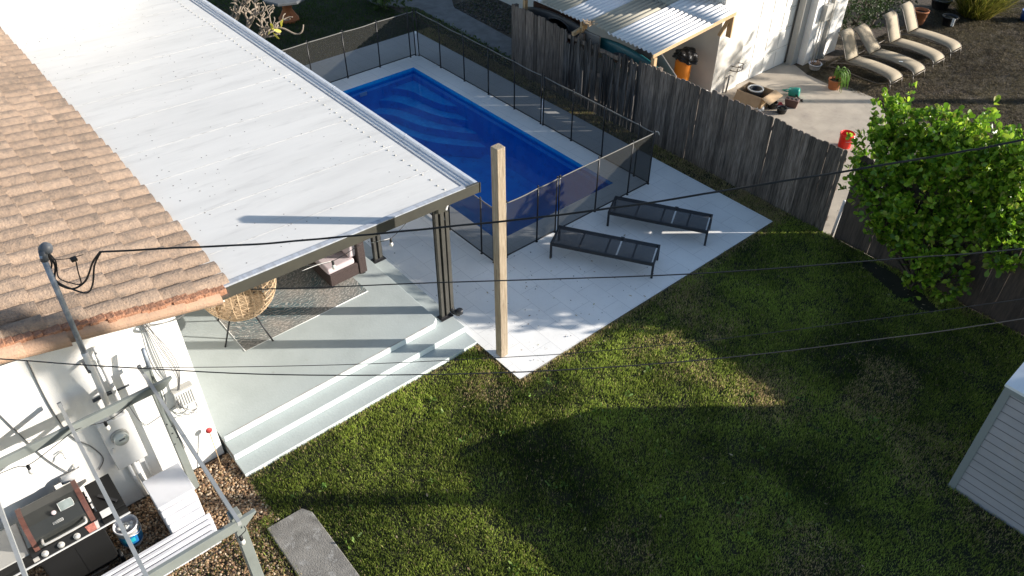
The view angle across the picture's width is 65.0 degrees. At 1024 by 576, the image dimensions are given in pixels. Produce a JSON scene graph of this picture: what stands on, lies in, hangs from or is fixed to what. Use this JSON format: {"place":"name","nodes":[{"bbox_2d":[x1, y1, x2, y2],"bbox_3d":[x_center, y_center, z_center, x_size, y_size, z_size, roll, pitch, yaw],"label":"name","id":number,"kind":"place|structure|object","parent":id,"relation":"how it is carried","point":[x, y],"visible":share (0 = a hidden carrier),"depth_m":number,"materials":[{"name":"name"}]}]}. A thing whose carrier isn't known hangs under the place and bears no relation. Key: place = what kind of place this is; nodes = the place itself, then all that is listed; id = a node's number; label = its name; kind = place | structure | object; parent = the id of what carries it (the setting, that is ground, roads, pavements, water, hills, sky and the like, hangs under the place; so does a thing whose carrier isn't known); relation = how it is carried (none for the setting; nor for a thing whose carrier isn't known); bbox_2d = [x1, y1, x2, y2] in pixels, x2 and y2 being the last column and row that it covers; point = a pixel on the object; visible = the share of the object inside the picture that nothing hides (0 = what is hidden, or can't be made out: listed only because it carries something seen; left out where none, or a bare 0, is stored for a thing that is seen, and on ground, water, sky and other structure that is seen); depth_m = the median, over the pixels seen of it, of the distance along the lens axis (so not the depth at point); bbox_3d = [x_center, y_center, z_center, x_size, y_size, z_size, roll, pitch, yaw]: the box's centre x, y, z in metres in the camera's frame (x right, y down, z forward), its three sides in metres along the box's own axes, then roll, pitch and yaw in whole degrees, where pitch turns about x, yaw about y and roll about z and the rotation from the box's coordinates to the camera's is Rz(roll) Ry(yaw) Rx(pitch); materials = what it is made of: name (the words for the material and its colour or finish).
{"place":"outdoors","nodes":[
{"label":"outdoors","id":0,"kind":"place"},
{"bbox_2d":[20,452,293,575],"bbox_3d":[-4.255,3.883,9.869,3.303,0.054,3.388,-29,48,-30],"label":"gravel","id":1,"kind":"structure","parent":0,"point":[229,473],"depth_m":10.76,"materials":[{"name":"brown gravel"}]},
{"bbox_2d":[0,474,129,575],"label":"gas grill","id":2,"kind":"object","parent":1,"relation":"on","point":[64,527],"visible":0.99,"depth_m":9.61,"materials":[{"name":"black metal"}]},
{"bbox_2d":[43,547,88,575],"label":"door","id":3,"kind":"structure","parent":2,"relation":"in","point":[69,563],"depth_m":9.72,"materials":[{"name":"black metal"}]},
{"bbox_2d":[75,531,116,571],"bbox_3d":[-5.139,3.240,9.922,0.340,0.620,0.004,-29,48,-30],"label":"door","id":4,"kind":"structure","parent":2,"relation":"in","point":[96,551],"depth_m":9.93,"materials":[{"name":"black metal"}]},
{"bbox_2d":[112,514,143,548],"bbox_3d":[-4.968,3.172,10.433,0.315,0.365,0.317,-29,48,-30],"label":"white bucket","id":5,"kind":"object","parent":1,"relation":"on","point":[131,525],"visible":0.82,"depth_m":10.37,"materials":[{"name":"plastic"}]},
{"bbox_2d":[0,364,263,575],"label":"arbor frame","id":6,"kind":"object","parent":1,"relation":"on","point":[238,520],"visible":0.97,"depth_m":8.71,"materials":[{"name":"grey paint"}]},
{"bbox_2d":[0,401,245,575],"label":"string lights","id":7,"kind":"object","parent":6,"relation":"hanging from","point":[107,428],"visible":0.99,"depth_m":8.89,"materials":[{"name":"black"}]},
{"bbox_2d":[141,348,150,367],"bbox_3d":[-4.396,0.845,9.652,0.051,0.280,0.095,-9,41,-11],"label":"pipe stub","id":8,"kind":"object","parent":6,"relation":"on","point":[145,357],"visible":0.94,"depth_m":9.63,"materials":[{"name":"white plastic"}]},
{"bbox_2d":[102,513,221,575],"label":"vinyl plank stack","id":9,"kind":"object","parent":1,"relation":"on","point":[173,544],"visible":0.73,"depth_m":10.23,"materials":[{"name":"white plastic"}]},
{"bbox_2d":[142,463,204,534],"bbox_3d":[-4.417,2.836,10.590,0.490,0.680,0.645,-29,48,-30],"label":"storage step","id":10,"kind":"object","parent":1,"relation":"on","point":[174,496],"visible":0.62,"depth_m":10.38,"materials":[{"name":"white plastic"}]},
{"bbox_2d":[206,427,221,466],"bbox_3d":[-4.148,2.244,11.272,0.090,0.727,0.154,-29,48,-30],"label":"marker stake","id":11,"kind":"object","parent":1,"relation":"on","point":[209,430],"visible":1,"depth_m":11.14,"materials":[{"name":"white"}]},
{"bbox_2d":[167,473,295,575],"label":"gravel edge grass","id":12,"kind":"structure","parent":1,"relation":"on","point":[234,546],"depth_m":10.37,"materials":[{"name":"brown gravel"}]},
{"bbox_2d":[207,0,415,49],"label":"grass","id":13,"kind":"structure","parent":0,"point":[313,18],"depth_m":24.00,"materials":[{"name":"green plant"}]},
{"bbox_2d":[368,0,511,58],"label":"path","id":14,"kind":"structure","parent":0,"point":[446,10],"depth_m":23.78,"materials":[{"name":"concrete"}]},
{"bbox_2d":[391,0,511,45],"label":"garden bed","id":15,"kind":"object","parent":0,"point":[400,10],"depth_m":24.42,"materials":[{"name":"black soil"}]},
{"bbox_2d":[402,6,510,58],"bbox_3d":[-1.521,-7.212,22.900,0.609,0.258,5.180,-29,48,-30],"label":"ground cover","id":16,"kind":"object","parent":15,"relation":"on","point":[457,30],"visible":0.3,"depth_m":23.18,"materials":[{"name":"green plant"}]},
{"bbox_2d":[331,31,772,380],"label":"pool deck","id":17,"kind":"structure","parent":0,"point":[550,308],"depth_m":14.97,"materials":[{"name":"concrete"}]},
{"bbox_2d":[415,33,417,55],"bbox_3d":[-2.580,-6.579,21.713,0.041,0.620,0.041,-12,42,-14],"label":"white stub post","id":18,"kind":"object","parent":17,"relation":"on","point":[416,44],"visible":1,"depth_m":21.68,"materials":[{"name":"plastic"}]},
{"bbox_2d":[343,67,582,210],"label":"swimming pool","id":19,"kind":"structure","parent":17,"relation":"in","point":[457,130],"depth_m":20.25,"materials":[{"name":"liquid"}]},
{"bbox_2d":[281,9,658,262],"bbox_3d":[-1.416,-3.893,18.022,4.277,1.285,8.564,-29,48,-30],"label":"pool fence","id":20,"kind":"object","parent":17,"relation":"on","point":[622,147],"visible":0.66,"depth_m":18.06,"materials":[{"name":"black"}]},
{"bbox_2d":[491,143,507,356],"bbox_3d":[-0.175,-0.399,11.893,0.162,3.859,0.172,-29,48,-30],"label":"wooden post","id":21,"kind":"object","parent":17,"relation":"on","point":[498,177],"visible":0.91,"depth_m":11.65,"materials":[{"name":"brown wood"}]},
{"bbox_2d":[550,225,659,278],"bbox_3d":[1.723,-0.690,14.954,1.950,0.362,0.603,12,42,14],"label":"sun lounger","id":22,"kind":"object","parent":17,"relation":"on","point":[604,245],"visible":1,"depth_m":14.81,"materials":[{"name":"black metal"}]},
{"bbox_2d":[606,196,712,245],"bbox_3d":[2.884,-1.332,15.718,1.950,0.362,0.603,13,42,15],"label":"sun lounger","id":23,"kind":"object","parent":17,"relation":"on","point":[684,219],"visible":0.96,"depth_m":15.57,"materials":[{"name":"black"}]},
{"bbox_2d":[585,56,635,115],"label":"carport floor","id":24,"kind":"structure","parent":0,"point":[597,79],"depth_m":21.02,"materials":[{"name":"concrete"}]},
{"bbox_2d":[533,1,579,70],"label":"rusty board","id":25,"kind":"object","parent":24,"relation":"on","point":[538,4],"visible":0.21,"depth_m":20.01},
{"bbox_2d":[584,30,600,58],"bbox_3d":[1.853,-5.752,18.938,0.060,0.560,0.600,-29,48,-30],"label":"grey crate","id":26,"kind":"object","parent":24,"relation":"on","point":[595,38],"visible":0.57,"depth_m":18.77,"materials":[{"name":"grey plastic"}]},
{"bbox_2d":[523,0,737,65],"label":"carport","id":27,"kind":"object","parent":24,"relation":"on","point":[655,28],"visible":0.98,"depth_m":18.60,"materials":[{"name":"white metal"}]},
{"bbox_2d":[522,7,587,41],"bbox_3d":[1.192,-6.465,19.748,0.170,0.507,2.800,-29,48,-30],"label":"kayak","id":28,"kind":"object","parent":27,"relation":"on","point":[564,23],"visible":0.42,"depth_m":19.64,"materials":[{"name":"grey plastic"}]},
{"bbox_2d":[583,19,594,25],"bbox_3d":[1.796,-6.128,18.529,0.289,0.106,0.361,-29,48,-30],"label":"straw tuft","id":29,"kind":"object","parent":27,"relation":"on","point":[589,23],"visible":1,"depth_m":18.52,"materials":[{"name":"plant"}]},
{"bbox_2d":[599,37,657,80],"bbox_3d":[2.680,-5.230,18.540,0.223,0.692,2.757,-30,49,-31],"label":"kayak","id":30,"kind":"object","parent":27,"relation":"on","point":[613,47],"visible":0.24,"depth_m":18.46,"materials":[{"name":"teal plastic"}]},
{"bbox_2d":[627,48,676,81],"bbox_3d":[3.257,-5.022,18.499,0.040,1.018,1.643,-29,48,-30],"label":"plastic sheet","id":31,"kind":"object","parent":27,"relation":"attached to","point":[663,62],"visible":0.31,"depth_m":18.20,"materials":[{"name":"grey"}]},
{"bbox_2d":[672,46,698,80],"bbox_3d":[4.282,-5.363,20.047,0.566,1.306,0.746,-29,48,-30],"label":"trash can","id":32,"kind":"object","parent":24,"relation":"on","point":[686,57],"visible":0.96,"depth_m":19.72,"materials":[{"name":"orange plastic"}]},
{"bbox_2d":[209,0,1023,575],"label":"lawn","id":33,"kind":"structure","parent":0,"point":[887,278],"depth_m":11.64,"materials":[{"name":"plant"}]},
{"bbox_2d":[0,26,229,547],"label":"house","id":34,"kind":"structure","parent":33,"relation":"on","point":[70,185],"depth_m":10.17,"materials":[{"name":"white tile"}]},
{"bbox_2d":[0,0,103,20],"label":"roof","id":35,"kind":"structure","parent":34,"relation":"attached to","point":[11,9],"depth_m":16.92,"materials":[{"name":"white metal"}]},
{"bbox_2d":[59,450,66,458],"bbox_3d":[-5.473,2.030,9.803,0.060,0.094,0.119,-29,48,-30],"label":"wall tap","id":36,"kind":"object","parent":34,"relation":"attached to","point":[62,452],"depth_m":9.78,"materials":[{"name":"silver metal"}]},
{"bbox_2d":[59,463,87,484],"bbox_3d":[-5.476,2.306,10.009,0.310,0.144,0.161,-29,48,-30],"label":"wall light","id":37,"kind":"object","parent":34,"relation":"attached to","point":[76,473],"visible":1,"depth_m":9.97,"materials":[{"name":"white metal"}]},
{"bbox_2d":[38,242,129,419],"bbox_3d":[-4.662,0.595,9.084,0.772,2.691,0.428,20,44,22],"label":"service mast","id":38,"kind":"object","parent":34,"relation":"attached to","point":[45,250],"visible":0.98,"depth_m":8.60,"materials":[{"name":"white metal"}]},
{"bbox_2d":[100,139,1023,252],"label":"service cable","id":39,"kind":"object","parent":38,"relation":"attached to","point":[718,191],"visible":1,"depth_m":8.03,"materials":[{"name":"black plastic"}]},
{"bbox_2d":[0,361,174,472],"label":"wall cables","id":40,"kind":"object","parent":34,"relation":"attached to","point":[61,425],"depth_m":9.59,"materials":[{"name":"grey"}]},
{"bbox_2d":[0,314,184,365],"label":"eave cable","id":41,"kind":"object","parent":34,"relation":"attached to","point":[149,324],"visible":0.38,"depth_m":9.76,"materials":[{"name":"grey plastic"}]},
{"bbox_2d":[92,346,125,412],"bbox_3d":[-4.862,1.114,9.697,0.076,1.099,0.106,-29,48,-30],"label":"conduit","id":42,"kind":"object","parent":34,"relation":"attached to","point":[101,361],"visible":0.91,"depth_m":9.59,"materials":[{"name":"white metal"}]},
{"bbox_2d":[95,410,152,495],"bbox_3d":[-4.940,2.274,10.479,0.380,1.682,0.260,-29,48,-30],"label":"meter box","id":43,"kind":"object","parent":34,"relation":"attached to","point":[123,442],"visible":0.9,"depth_m":10.22,"materials":[{"name":"white metal"}]},
{"bbox_2d":[140,323,197,414],"bbox_3d":[-4.330,1.054,10.204,0.302,1.693,0.098,-22,45,-24],"label":"cable bundle","id":44,"kind":"object","parent":34,"relation":"hanging from","point":[178,373],"visible":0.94,"depth_m":10.09,"materials":[{"name":"grey plastic"}]},
{"bbox_2d":[170,380,196,408],"bbox_3d":[-4.314,1.414,10.580,0.270,0.325,0.103,-29,48,-30],"label":"utility box","id":45,"kind":"object","parent":34,"relation":"attached to","point":[185,395],"visible":0.99,"depth_m":10.53,"materials":[{"name":"white metal"}]},
{"bbox_2d":[229,0,303,38],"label":"frangipani tree","id":46,"kind":"object","parent":33,"relation":"on","point":[262,29],"visible":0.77,"depth_m":20.68,"materials":[{"name":"beige plant"}]},
{"bbox_2d":[263,0,304,23],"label":"garden table","id":47,"kind":"object","parent":33,"relation":"on","point":[287,9],"visible":0.88,"depth_m":23.52,"materials":[{"name":"ceramic"}]},
{"bbox_2d":[267,509,359,575],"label":"stepping slab","id":48,"kind":"structure","parent":33,"relation":"on","point":[303,538],"depth_m":10.42,"materials":[{"name":"concrete"}]},
{"bbox_2d":[220,332,476,477],"bbox_3d":[-5.923,-1.027,15.738,4.140,0.230,11.620,-29,48,-30],"label":"step","id":49,"kind":"object","parent":33,"relation":"on","point":[271,451],"visible":0.21,"depth_m":12.21,"materials":[{"name":"paint"}]},
{"bbox_2d":[217,241,464,460],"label":"porch platform","id":50,"kind":"structure","parent":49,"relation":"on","point":[290,418],"depth_m":12.52,"materials":[{"name":"paint"}]},
{"bbox_2d":[0,0,480,321],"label":"patio cover","id":51,"kind":"object","parent":50,"relation":"on","point":[209,123],"visible":0.97,"depth_m":13.22,"materials":[{"name":"grey metal"}]},
{"bbox_2d":[302,216,424,270],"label":"string lights","id":52,"kind":"object","parent":51,"relation":"hanging from","point":[390,244],"visible":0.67,"depth_m":11.36,"materials":[{"name":"black"}]},
{"bbox_2d":[175,256,436,441],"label":"porch slab","id":53,"kind":"structure","parent":50,"relation":"on","point":[372,322],"depth_m":12.80,"materials":[{"name":"paint"}]},
{"bbox_2d":[210,266,367,350],"bbox_3d":[-4.411,-0.263,14.280,2.295,0.011,3.226,-29,48,-30],"label":"rug","id":54,"kind":"object","parent":53,"relation":"on","point":[286,310],"visible":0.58,"depth_m":13.64,"materials":[{"name":"grey fabric"}]},
{"bbox_2d":[205,278,275,346],"bbox_3d":[-4.349,0.014,12.715,1.254,1.623,1.294,-29,48,-30],"label":"wicker chair","id":55,"kind":"object","parent":54,"relation":"on","point":[246,305],"visible":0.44,"depth_m":12.72,"materials":[{"name":"beige wicker"}]},
{"bbox_2d":[308,242,366,287],"bbox_3d":[-3.490,-0.930,14.417,0.740,0.843,2.000,-29,48,-30],"label":"wicker sofa","id":56,"kind":"object","parent":54,"relation":"on","point":[352,263],"visible":0.41,"depth_m":13.93,"materials":[{"name":"brown wicker"}]},
{"bbox_2d":[227,327,425,434],"bbox_3d":[-2.743,1.371,12.359,3.525,0.006,0.012,-29,48,-30],"label":"porch edge joint","id":57,"kind":"object","parent":53,"relation":"on","point":[314,387],"visible":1,"depth_m":12.18,"materials":[{"name":"grey concrete"}]},
{"bbox_2d":[371,0,411,10],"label":"shrub","id":58,"kind":"object","parent":33,"relation":"on","point":[385,2],"visible":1,"depth_m":24.18,"materials":[{"name":"green plant"}]},
{"bbox_2d":[290,317,881,575],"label":"lawn weeds","id":59,"kind":"object","parent":33,"relation":"on","point":[322,485],"visible":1,"depth_m":11.30,"materials":[{"name":"green plant"}]},
{"bbox_2d":[353,235,1000,569],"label":"fallen leaves","id":60,"kind":"object","parent":33,"relation":"on","point":[679,405],"visible":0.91,"depth_m":12.25,"materials":[{"name":"brown plant"}]},
{"bbox_2d":[837,81,1023,303],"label":"leafy bush","id":61,"kind":"object","parent":33,"relation":"on","point":[996,190],"visible":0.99,"depth_m":13.38,"materials":[{"name":"green plant"}]},
{"bbox_2d":[947,362,1023,535],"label":"garden shed","id":62,"kind":"structure","parent":33,"relation":"on","point":[988,474],"depth_m":10.48,"materials":[{"name":"grey metal"}]},
{"bbox_2d":[224,0,1023,452],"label":"ground","id":63,"kind":"structure","parent":0,"point":[838,50],"depth_m":21.98,"materials":[{"name":"brown soil"}]},
{"bbox_2d":[511,3,847,230],"bbox_3d":[3.103,-4.118,18.047,0.180,2.019,9.466,-29,48,-30],"label":"board fence","id":64,"kind":"object","parent":63,"relation":"on","point":[724,137],"visible":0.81,"depth_m":17.11,"materials":[{"name":"grey wood"}]},
{"bbox_2d":[809,58,821,70],"bbox_3d":[8.196,-6.039,21.711,0.355,0.251,0.360,-29,48,-30],"label":"bowl planter","id":65,"kind":"object","parent":63,"relation":"on","point":[815,65],"visible":1,"depth_m":21.67,"materials":[{"name":"white ceramic"}]},
{"bbox_2d":[826,27,902,91],"bbox_3d":[9.352,-6.030,21.108,0.611,1.033,1.923,-29,48,-30],"label":"chaise lounge","id":66,"kind":"object","parent":63,"relation":"on","point":[850,49],"visible":0.98,"depth_m":21.20,"materials":[{"name":"beige fabric"}]},
{"bbox_2d":[841,0,917,36],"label":"dark shrub","id":67,"kind":"object","parent":63,"relation":"on","point":[865,15],"visible":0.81,"depth_m":23.08,"materials":[{"name":"green plant"}]},
{"bbox_2d":[878,10,944,71],"bbox_3d":[10.932,-6.791,22.015,0.611,1.033,1.923,-29,48,-30],"label":"chaise lounge","id":68,"kind":"object","parent":63,"relation":"on","point":[933,55],"visible":0.88,"depth_m":22.11,"materials":[{"name":"beige fabric"}]},
{"bbox_2d":[806,0,1023,286],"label":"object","id":69,"kind":"structure","parent":63,"relation":"on","point":[976,67],"depth_m":21.72,"materials":[{"name":"brown soil"}]},
{"bbox_2d":[849,23,924,83],"bbox_3d":[10.090,-6.305,21.558,0.611,0.876,2.041,-29,48,-30],"label":"chaise lounge","id":70,"kind":"object","parent":69,"relation":"on","point":[864,32],"visible":0.91,"depth_m":21.66,"materials":[{"name":"beige fabric"}]},
{"bbox_2d":[914,7,929,25],"bbox_3d":[12.199,-8.119,24.057,0.459,0.420,0.466,-29,48,-30],"label":"terracotta pot","id":71,"kind":"object","parent":63,"relation":"on","point":[921,13],"visible":0.76,"depth_m":23.94,"materials":[{"name":"ceramic"}]},
{"bbox_2d":[887,1,961,59],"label":"chaise lounge","id":72,"kind":"object","parent":63,"relation":"on","point":[911,23],"visible":0.88,"depth_m":22.67,"materials":[{"name":"beige fabric"}]},
{"bbox_2d":[834,155,1023,334],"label":"board fence","id":73,"kind":"object","parent":63,"relation":"on","point":[850,228],"visible":0.45,"depth_m":13.89,"materials":[{"name":"grey wood"}]},
{"bbox_2d":[931,0,952,10],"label":"black planter","id":74,"kind":"object","parent":63,"relation":"on","point":[941,5],"visible":0.96,"depth_m":24.90,"materials":[{"name":"black plastic"}]},
{"bbox_2d":[942,13,958,26],"bbox_3d":[13.077,-8.002,24.015,0.459,0.300,0.466,-29,48,-30],"label":"black planter","id":75,"kind":"object","parent":63,"relation":"on","point":[949,19],"visible":1,"depth_m":23.95,"materials":[{"name":"black plastic"}]},
{"bbox_2d":[946,0,1023,20],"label":"ornamental grass","id":76,"kind":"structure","parent":63,"relation":"on","point":[979,10],"depth_m":24.13,"materials":[{"name":"green plant"}]},
{"bbox_2d":[1020,8,1023,20],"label":"blue bucket","id":77,"kind":"object","parent":63,"relation":"on","point":[1022,16],"visible":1,"depth_m":24.30,"materials":[{"name":"blue plastic"}]},
{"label":"utility pole","id":78,"kind":"object","parent":63,"relation":"on","visible":0},
{"bbox_2d":[0,318,1023,375],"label":"thin wire","id":79,"kind":"object","parent":78,"relation":"attached to","point":[503,372],"visible":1,"depth_m":8.34,"materials":[{"name":"black"}]},
{"bbox_2d":[149,298,1023,367],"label":"thin wire","id":80,"kind":"object","parent":78,"relation":"attached to","point":[589,351],"visible":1,"depth_m":9.50,"materials":[{"name":"black"}]},
{"bbox_2d":[250,248,1023,289],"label":"thin wire","id":81,"kind":"object","parent":78,"relation":"attached to","point":[646,275],"visible":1,"depth_m":9.91,"materials":[{"name":"black"}]},
{"bbox_2d":[500,0,847,93],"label":"garage","id":82,"kind":"structure","parent":0,"point":[766,35],"depth_m":20.79,"materials":[{"name":"grey paint"}]},
{"bbox_2d":[730,62,743,72],"bbox_3d":[5.725,-5.591,20.350,0.333,0.191,0.234,-29,48,-30],"label":"hose hanger","id":83,"kind":"object","parent":82,"relation":"attached to","point":[738,67],"visible":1,"depth_m":20.29,"materials":[{"name":"white metal"}]},
{"bbox_2d":[736,0,797,83],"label":"garage door","id":84,"kind":"structure","parent":82,"relation":"in","point":[770,22],"depth_m":20.86,"materials":[{"name":"white"}]},
{"bbox_2d":[811,0,833,59],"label":"electrical box","id":85,"kind":"object","parent":82,"relation":"attached to","point":[827,9],"visible":0.92,"depth_m":21.20,"materials":[{"name":"grey metal"}]},
{"bbox_2d":[817,0,836,59],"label":"rain pipe","id":86,"kind":"object","parent":82,"relation":"attached to","point":[820,56],"visible":0.91,"depth_m":21.79,"materials":[{"name":"grey metal"}]},
{"bbox_2d":[747,84,763,97],"bbox_3d":[6.095,-4.868,20.195,0.410,0.347,0.410,-29,48,-30],"label":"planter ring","id":87,"kind":"object","parent":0,"point":[755,90],"visible":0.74,"depth_m":20.08,"materials":[{"name":"white plastic"}]},
{"bbox_2d":[683,62,889,256],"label":"driveway","id":88,"kind":"structure","parent":0,"point":[822,111],"depth_m":19.96,"materials":[{"name":"concrete"}]},
{"bbox_2d":[725,75,733,92],"bbox_3d":[5.507,-5.208,20.516,0.272,0.511,0.056,-22,45,-24],"label":"stand pipe","id":89,"kind":"object","parent":88,"relation":"on","point":[728,77],"visible":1,"depth_m":20.48,"materials":[{"name":"grey plastic"}]},
{"bbox_2d":[733,82,782,109],"bbox_3d":[6.126,-4.725,20.058,0.948,0.366,0.796,31,49,31],"label":"cardboard box","id":90,"kind":"object","parent":88,"relation":"on","point":[769,96],"visible":0.82,"depth_m":19.91,"materials":[{"name":"beige cardboard"}]},
{"bbox_2d":[768,101,777,109],"bbox_3d":[6.485,-4.550,20.004,0.251,0.170,0.254,-29,48,-30],"label":"black pot","id":91,"kind":"object","parent":88,"relation":"on","point":[772,106],"visible":0.67,"depth_m":19.95,"materials":[{"name":"black plastic"}]},
{"bbox_2d":[777,105,787,114],"bbox_3d":[6.656,-4.382,19.821,0.271,0.150,0.276,-29,48,-30],"label":"black pot","id":92,"kind":"object","parent":88,"relation":"on","point":[782,109],"visible":1,"depth_m":19.78,"materials":[{"name":"black plastic"}]},
{"bbox_2d":[782,87,802,101],"bbox_3d":[7.215,-4.954,20.430,0.366,0.260,0.644,-32,50,-32],"label":"watering can","id":93,"kind":"object","parent":88,"relation":"on","point":[794,91],"visible":0.99,"depth_m":20.40,"materials":[{"name":"teal plastic"}]},
{"bbox_2d":[830,200,845,236],"bbox_3d":[6.332,-1.326,15.620,0.060,0.903,0.097,-29,48,-30],"label":"gap pipe","id":94,"kind":"object","parent":88,"relation":"on","point":[838,218],"visible":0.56,"depth_m":15.57,"materials":[{"name":"white plastic"}]},
{"bbox_2d":[828,66,849,91],"bbox_3d":[8.432,-5.395,20.693,0.500,0.581,0.536,-29,48,-30],"label":"potted plant","id":95,"kind":"object","parent":88,"relation":"on","point":[836,81],"visible":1,"depth_m":20.64,"materials":[{"name":"plant"}]},
{"bbox_2d":[838,130,854,148],"bbox_3d":[7.697,-3.411,18.513,0.330,0.360,0.336,-29,48,-30],"label":"red bucket","id":96,"kind":"object","parent":88,"relation":"on","point":[843,143],"visible":0.9,"depth_m":18.46,"materials":[{"name":"red plastic"}]},
{"bbox_2d":[785,96,799,108],"bbox_3d":[6.981,-4.623,20.047,0.336,0.228,0.197,20,44,22],"label":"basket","id":97,"kind":"object","parent":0,"point":[791,102],"visible":0.98,"depth_m":19.98,"materials":[{"name":"brown"}]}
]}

